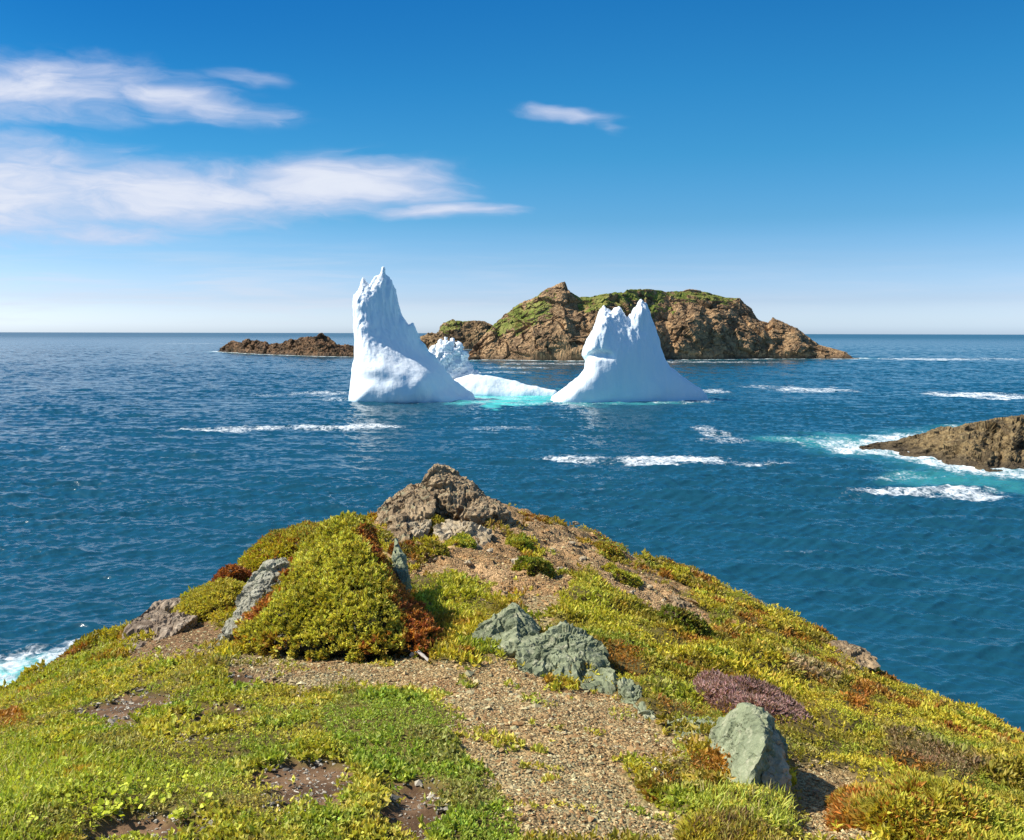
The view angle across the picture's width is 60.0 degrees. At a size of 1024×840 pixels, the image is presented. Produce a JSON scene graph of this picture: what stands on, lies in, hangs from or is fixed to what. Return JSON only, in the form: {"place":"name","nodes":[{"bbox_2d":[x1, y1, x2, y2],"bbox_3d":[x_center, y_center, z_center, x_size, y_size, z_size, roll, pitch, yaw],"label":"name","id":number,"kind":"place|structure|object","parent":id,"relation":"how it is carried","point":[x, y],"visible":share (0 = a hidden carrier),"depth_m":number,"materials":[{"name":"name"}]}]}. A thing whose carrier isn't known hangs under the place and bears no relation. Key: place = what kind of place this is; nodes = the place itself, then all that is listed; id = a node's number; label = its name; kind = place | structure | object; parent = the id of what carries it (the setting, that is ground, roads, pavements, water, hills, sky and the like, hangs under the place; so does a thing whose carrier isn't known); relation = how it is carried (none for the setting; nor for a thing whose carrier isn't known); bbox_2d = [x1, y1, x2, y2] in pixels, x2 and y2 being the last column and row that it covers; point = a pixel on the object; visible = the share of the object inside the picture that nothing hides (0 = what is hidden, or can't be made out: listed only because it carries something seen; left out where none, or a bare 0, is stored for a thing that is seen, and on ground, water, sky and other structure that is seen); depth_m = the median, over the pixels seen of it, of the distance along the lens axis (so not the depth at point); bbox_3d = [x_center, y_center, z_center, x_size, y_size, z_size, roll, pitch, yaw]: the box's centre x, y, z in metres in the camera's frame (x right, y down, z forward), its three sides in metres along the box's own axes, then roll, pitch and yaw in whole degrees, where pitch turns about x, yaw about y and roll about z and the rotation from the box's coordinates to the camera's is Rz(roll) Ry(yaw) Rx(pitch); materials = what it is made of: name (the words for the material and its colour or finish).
{"place":"outdoors","nodes":[
{"label":"outdoors","id":0,"kind":"place"},
{"bbox_2d":[0,332,1023,731],"bbox_3d":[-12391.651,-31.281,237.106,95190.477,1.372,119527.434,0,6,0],"label":"sea","id":1,"kind":"structure","parent":0,"point":[140,474],"depth_m":126.22,"materials":[{"name":"liquid"}]},
{"bbox_2d":[217,333,353,356],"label":"sea skerry","id":2,"kind":"structure","parent":1,"relation":"in","point":[320,344],"depth_m":781.26,"materials":[{"name":"brown stone"}]},
{"bbox_2d":[348,267,556,403],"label":"iceberg","id":3,"kind":"object","parent":1,"relation":"on","point":[396,361],"visible":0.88,"depth_m":262.06,"materials":[{"name":"white ice"}]},
{"bbox_2d":[420,319,492,348],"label":"rocky islet","id":4,"kind":"object","parent":1,"relation":"in","point":[468,334],"visible":0.52,"depth_m":1114.76,"materials":[{"name":"brown stone"}]},
{"bbox_2d":[551,299,707,402],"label":"iceberg","id":5,"kind":"object","parent":1,"relation":"on","point":[624,357],"visible":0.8,"depth_m":260.43,"materials":[{"name":"white ice"}]},
{"bbox_2d":[859,414,1023,471],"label":"tidal islet","id":6,"kind":"object","parent":1,"relation":"in","point":[987,445],"visible":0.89,"depth_m":146.82,"materials":[{"name":"brown stone"}]},
{"bbox_2d":[0,503,1023,839],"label":"headland","id":7,"kind":"structure","parent":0,"point":[144,827],"depth_m":5.94,"materials":[{"name":"gravel"}]},
{"bbox_2d":[27,810,37,825],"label":"seedling","id":8,"kind":"object","parent":7,"relation":"on","point":[34,820],"visible":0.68,"depth_m":3.86,"materials":[{"name":"green plant"}]},
{"bbox_2d":[28,780,44,794],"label":"seedling","id":9,"kind":"object","parent":7,"relation":"on","point":[38,783],"visible":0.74,"depth_m":4.14,"materials":[{"name":"green plant"}]},
{"bbox_2d":[51,756,71,769],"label":"seedling","id":10,"kind":"object","parent":7,"relation":"on","point":[64,757],"visible":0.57,"depth_m":4.65,"materials":[{"name":"green plant"}]},
{"bbox_2d":[57,793,72,807],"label":"seedling","id":11,"kind":"object","parent":7,"relation":"on","point":[68,795],"visible":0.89,"depth_m":4.05,"materials":[{"name":"green plant"}]},
{"bbox_2d":[70,817,84,829],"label":"seedling","id":12,"kind":"object","parent":7,"relation":"on","point":[79,819],"visible":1,"depth_m":3.88,"materials":[{"name":"green plant"}]},
{"bbox_2d":[81,797,103,812],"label":"seedling","id":13,"kind":"object","parent":7,"relation":"on","point":[100,801],"visible":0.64,"depth_m":4.04,"materials":[{"name":"green plant"}]},
{"bbox_2d":[86,815,99,831],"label":"seedling","id":14,"kind":"object","parent":7,"relation":"on","point":[94,824],"visible":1,"depth_m":3.92,"materials":[{"name":"green plant"}]},
{"bbox_2d":[91,767,104,775],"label":"seedling","id":15,"kind":"object","parent":7,"relation":"on","point":[99,769],"visible":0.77,"depth_m":4.46,"materials":[{"name":"green plant"}]},
{"bbox_2d":[86,800,110,817],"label":"seedling","id":16,"kind":"object","parent":7,"relation":"on","point":[107,803],"visible":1,"depth_m":4.00,"materials":[{"name":"green plant"}]},
{"bbox_2d":[83,806,114,816],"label":"seedling","id":17,"kind":"object","parent":7,"relation":"on","point":[100,810],"visible":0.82,"depth_m":3.99,"materials":[{"name":"green plant"}]},
{"bbox_2d":[95,784,115,799],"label":"seedling","id":18,"kind":"object","parent":7,"relation":"on","point":[109,788],"visible":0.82,"depth_m":4.14,"materials":[{"name":"green plant"}]},
{"bbox_2d":[104,773,114,784],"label":"seedling","id":19,"kind":"object","parent":7,"relation":"on","point":[107,782],"visible":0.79,"depth_m":4.35,"materials":[{"name":"green plant"}]},
{"bbox_2d":[108,797,124,815],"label":"seedling","id":20,"kind":"object","parent":7,"relation":"on","point":[117,799],"visible":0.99,"depth_m":4.05,"materials":[{"name":"green plant"}]},
{"bbox_2d":[111,785,131,798],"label":"seedling","id":21,"kind":"object","parent":7,"relation":"on","point":[123,788],"visible":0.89,"depth_m":4.15,"materials":[{"name":"green plant"}]},
{"bbox_2d":[113,777,131,788],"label":"seedling","id":22,"kind":"object","parent":7,"relation":"on","point":[129,779],"visible":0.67,"depth_m":4.26,"materials":[{"name":"green plant"}]},
{"bbox_2d":[118,770,134,787],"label":"seedling","id":23,"kind":"object","parent":7,"relation":"on","point":[127,775],"visible":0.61,"depth_m":4.38,"materials":[{"name":"green plant"}]},
{"bbox_2d":[123,792,136,808],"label":"seedling","id":24,"kind":"object","parent":7,"relation":"on","point":[130,800],"visible":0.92,"depth_m":4.10,"materials":[{"name":"green plant"}]},
{"bbox_2d":[126,791,153,810],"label":"seedling","id":25,"kind":"object","parent":7,"relation":"on","point":[137,800],"visible":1,"depth_m":4.09,"materials":[{"name":"green plant"}]},
{"bbox_2d":[133,777,148,787],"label":"seedling","id":26,"kind":"object","parent":7,"relation":"on","point":[144,786],"visible":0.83,"depth_m":4.33,"materials":[{"name":"green plant"}]},
{"bbox_2d":[119,598,197,652],"bbox_3d":[-3.836,2.406,9.793,0.797,0.584,2.142,0,6,0],"label":"rock outcrop","id":27,"kind":"object","parent":7,"relation":"on","point":[163,622],"visible":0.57,"depth_m":9.61,"materials":[{"name":"beige stone"}]},
{"bbox_2d":[146,793,171,806],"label":"seedling","id":28,"kind":"object","parent":7,"relation":"on","point":[162,796],"visible":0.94,"depth_m":4.15,"materials":[{"name":"green plant"}]},
{"bbox_2d":[161,778,179,794],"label":"seedling","id":29,"kind":"object","parent":7,"relation":"on","point":[172,784],"visible":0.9,"depth_m":4.27,"materials":[{"name":"green plant"}]},
{"bbox_2d":[168,759,178,774],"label":"seedling","id":30,"kind":"object","parent":7,"relation":"on","point":[171,768],"visible":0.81,"depth_m":4.70,"materials":[{"name":"green plant"}]},
{"bbox_2d":[168,810,187,825],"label":"seedling","id":31,"kind":"object","parent":7,"relation":"on","point":[179,812],"visible":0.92,"depth_m":3.99,"materials":[{"name":"green plant"}]},
{"bbox_2d":[172,807,193,819],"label":"seedling","id":32,"kind":"object","parent":7,"relation":"on","point":[175,814],"visible":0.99,"depth_m":3.99,"materials":[{"name":"green plant"}]},
{"bbox_2d":[182,768,199,781],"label":"seedling","id":33,"kind":"object","parent":7,"relation":"on","point":[189,771],"visible":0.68,"depth_m":4.57,"materials":[{"name":"green plant"}]},
{"bbox_2d":[184,791,212,808],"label":"seedling","id":34,"kind":"object","parent":7,"relation":"on","point":[202,805],"visible":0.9,"depth_m":4.05,"materials":[{"name":"green plant"}]},
{"bbox_2d":[199,792,213,804],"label":"seedling","id":35,"kind":"object","parent":7,"relation":"on","point":[206,794],"visible":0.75,"depth_m":4.08,"materials":[{"name":"green plant"}]},
{"bbox_2d":[171,576,246,622],"bbox_3d":[-3.470,2.102,10.397,1.118,0.537,1.233,0,6,0],"label":"shrub","id":36,"kind":"object","parent":7,"relation":"on","point":[218,595],"visible":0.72,"depth_m":10.10,"materials":[{"name":"green plant"}]},
{"bbox_2d":[210,563,251,582],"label":"shrub","id":37,"kind":"object","parent":7,"relation":"on","point":[240,573],"visible":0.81,"depth_m":11.21,"materials":[{"name":"red plant"}]},
{"bbox_2d":[207,557,289,648],"bbox_3d":[-2.558,1.955,8.806,0.611,1.074,1.288,1,6,13],"label":"rock outcrop","id":38,"kind":"object","parent":7,"relation":"on","point":[262,579],"visible":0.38,"depth_m":8.72,"materials":[{"name":"grey stone"}]},
{"bbox_2d":[235,520,320,572],"bbox_3d":[-2.963,1.868,12.273,1.843,0.904,1.493,0,6,0],"label":"shrub","id":39,"kind":"object","parent":7,"relation":"on","point":[278,544],"visible":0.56,"depth_m":11.94,"materials":[{"name":"green plant"}]},
{"bbox_2d":[224,511,443,663],"bbox_3d":[-1.881,1.672,9.058,2.104,1.302,3.277,-2,6,-21],"label":"juniper bush","id":40,"kind":"object","parent":7,"relation":"on","point":[340,589],"visible":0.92,"depth_m":8.21,"materials":[{"name":"green plant"}]},
{"bbox_2d":[391,538,411,591],"bbox_3d":[-1.296,1.770,10.285,0.220,0.535,1.416,-1,6,-10],"label":"rock slab","id":41,"kind":"object","parent":7,"relation":"on","point":[399,562],"visible":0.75,"depth_m":10.06,"materials":[{"name":"stone"}]},
{"bbox_2d":[388,539,417,557],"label":"cushion plant","id":42,"kind":"object","parent":7,"relation":"on","point":[407,547],"visible":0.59,"depth_m":12.79,"materials":[{"name":"brown plant"}]},
{"bbox_2d":[0,576,821,839],"bbox_3d":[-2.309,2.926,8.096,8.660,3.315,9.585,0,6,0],"label":"turf","id":43,"kind":"structure","parent":7,"relation":"on","point":[51,713],"depth_m":5.03,"materials":[{"name":"green plant"}]},
{"bbox_2d":[91,805,109,818],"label":"seedling","id":44,"kind":"object","parent":43,"relation":"on","point":[96,809],"visible":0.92,"depth_m":3.99,"materials":[{"name":"green plant"}]},
{"bbox_2d":[409,650,428,661],"bbox_3d":[-0.798,2.073,7.773,0.060,0.079,0.281,-5,8,-43],"label":"dead root","id":45,"kind":"object","parent":7,"relation":"on","point":[419,652],"visible":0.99,"depth_m":7.78,"materials":[{"name":"white wood"}]},
{"bbox_2d":[413,539,449,561],"bbox_3d":[-1.230,1.926,13.071,0.650,0.382,0.873,0,6,0],"label":"cushion plant","id":46,"kind":"object","parent":7,"relation":"on","point":[433,547],"visible":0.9,"depth_m":12.93,"materials":[{"name":"green plant"}]},
{"bbox_2d":[428,514,444,536],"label":"cushion plant","id":47,"kind":"object","parent":7,"relation":"on","point":[436,519],"visible":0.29,"depth_m":15.38,"materials":[{"name":"green plant"}]},
{"bbox_2d":[376,464,513,541],"bbox_3d":[-1.589,1.550,16.046,2.557,1.266,3.561,5,8,42],"label":"rock outcrop","id":48,"kind":"object","parent":7,"relation":"on","point":[445,491],"visible":0.77,"depth_m":15.98,"materials":[{"name":"brown stone"}]},
{"bbox_2d":[406,519,492,546],"bbox_3d":[-1.070,1.973,14.963,1.769,0.544,1.325,2,6,22],"label":"rock ledge","id":49,"kind":"object","parent":7,"relation":"on","point":[447,529],"visible":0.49,"depth_m":14.92,"materials":[{"name":"grey stone"}]},
{"bbox_2d":[442,531,476,548],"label":"cushion plant","id":50,"kind":"object","parent":7,"relation":"on","point":[463,539],"visible":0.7,"depth_m":13.74,"materials":[{"name":"green plant"}]},
{"bbox_2d":[464,560,471,564],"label":"loose stone","id":51,"kind":"object","parent":7,"relation":"on","point":[467,562],"visible":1,"depth_m":12.54,"materials":[{"name":"beige stone"}]},
{"bbox_2d":[73,509,876,839],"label":"gravel","id":52,"kind":"structure","parent":7,"relation":"on","point":[579,701],"depth_m":5.80,"materials":[{"name":"beige gravel"}]},
{"bbox_2d":[469,602,540,657],"bbox_3d":[-0.101,2.209,8.695,0.904,0.666,1.190,0,6,0],"label":"boulder","id":53,"kind":"object","parent":7,"relation":"on","point":[513,624],"visible":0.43,"depth_m":8.52,"materials":[{"name":"stone"}]},
{"bbox_2d":[0,503,1023,839],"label":"ground cover","id":54,"kind":"object","parent":7,"relation":"on","point":[980,747],"visible":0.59,"depth_m":9.01,"materials":[{"name":"green plant"}]},
{"bbox_2d":[504,532,536,551],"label":"cushion plant","id":55,"kind":"object","parent":7,"relation":"on","point":[520,543],"visible":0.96,"depth_m":14.55,"materials":[{"name":"green plant"}]},
{"bbox_2d":[510,554,556,578],"bbox_3d":[0.312,2.097,12.672,0.696,0.474,0.893,0,6,0],"label":"cushion plant","id":56,"kind":"object","parent":7,"relation":"on","point":[540,565],"visible":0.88,"depth_m":12.42,"materials":[{"name":"green plant"}]},
{"bbox_2d":[515,620,618,694],"bbox_3d":[0.444,2.252,7.931,0.902,0.561,1.450,0,6,0],"label":"boulder","id":57,"kind":"object","parent":7,"relation":"on","point":[567,646],"visible":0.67,"depth_m":7.76,"materials":[{"name":"stone"}]},
{"bbox_2d":[591,540,626,559],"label":"cushion plant","id":58,"kind":"object","parent":7,"relation":"on","point":[612,549],"visible":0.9,"depth_m":16.26,"materials":[{"name":"green plant"}]},
{"bbox_2d":[600,562,643,588],"bbox_3d":[1.755,2.486,14.341,0.761,0.416,0.915,0,6,0],"label":"cushion plant","id":59,"kind":"object","parent":7,"relation":"on","point":[630,579],"visible":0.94,"depth_m":14.07,"materials":[{"name":"green plant"}]},
{"bbox_2d":[617,677,714,739],"bbox_3d":[1.106,2.286,6.557,0.373,0.566,1.506,-2,6,-17],"label":"rock slab","id":60,"kind":"object","parent":7,"relation":"on","point":[629,691],"visible":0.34,"depth_m":6.78,"materials":[{"name":"stone"}]},
{"bbox_2d":[656,602,711,638],"bbox_3d":[2.022,2.419,10.574,0.716,0.524,0.933,0,6,0],"label":"cushion plant","id":61,"kind":"object","parent":7,"relation":"on","point":[671,612],"visible":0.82,"depth_m":10.34,"materials":[{"name":"green plant"}]},
{"bbox_2d":[667,591,704,619],"bbox_3d":[2.679,2.952,13.528,0.527,0.419,1.256,-1,6,-16],"label":"rock outcrop","id":62,"kind":"object","parent":7,"relation":"on","point":[674,600],"visible":0.24,"depth_m":13.64,"materials":[{"name":"brown stone"}]},
{"bbox_2d":[672,804,788,839],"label":"heath bush","id":63,"kind":"object","parent":7,"relation":"on","point":[706,825],"visible":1,"depth_m":4.19,"materials":[{"name":"green plant"}]},
{"bbox_2d":[708,702,787,786],"bbox_3d":[1.393,2.091,5.248,0.551,0.775,1.024,0,6,0],"label":"boulder","id":64,"kind":"object","parent":7,"relation":"on","point":[742,733],"visible":0.4,"depth_m":5.11,"materials":[{"name":"stone"}]},
{"bbox_2d":[688,667,814,727],"bbox_3d":[1.970,2.368,7.470,1.087,0.670,1.846,0,6,0],"label":"heather bush","id":65,"kind":"object","parent":7,"relation":"on","point":[722,689],"visible":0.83,"depth_m":7.19,"materials":[{"name":"purple plant"}]},
{"bbox_2d":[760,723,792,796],"bbox_3d":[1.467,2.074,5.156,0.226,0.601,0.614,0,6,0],"label":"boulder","id":66,"kind":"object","parent":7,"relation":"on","point":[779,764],"visible":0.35,"depth_m":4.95,"materials":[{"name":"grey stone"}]},
{"bbox_2d":[820,640,879,670],"bbox_3d":[4.983,3.487,13.164,0.766,0.244,1.185,0,6,0],"label":"rock outcrop","id":67,"kind":"object","parent":7,"relation":"on","point":[864,657],"visible":0.57,"depth_m":13.02,"materials":[{"name":"beige stone"}]},
{"bbox_2d":[822,765,1023,839],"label":"heath bush","id":68,"kind":"object","parent":7,"relation":"on","point":[919,805],"visible":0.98,"depth_m":4.49,"materials":[{"name":"green plant"}]},
{"bbox_2d":[0,0,1023,334],"label":"sky","id":69,"kind":"structure","parent":0,"point":[167,166],"materials":[{"name":"blue"}]},
{"bbox_2d":[468,281,858,360],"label":"rocky island","id":70,"kind":"structure","parent":0,"point":[556,322],"depth_m":690.34,"materials":[{"name":"brown stone"}]}
]}

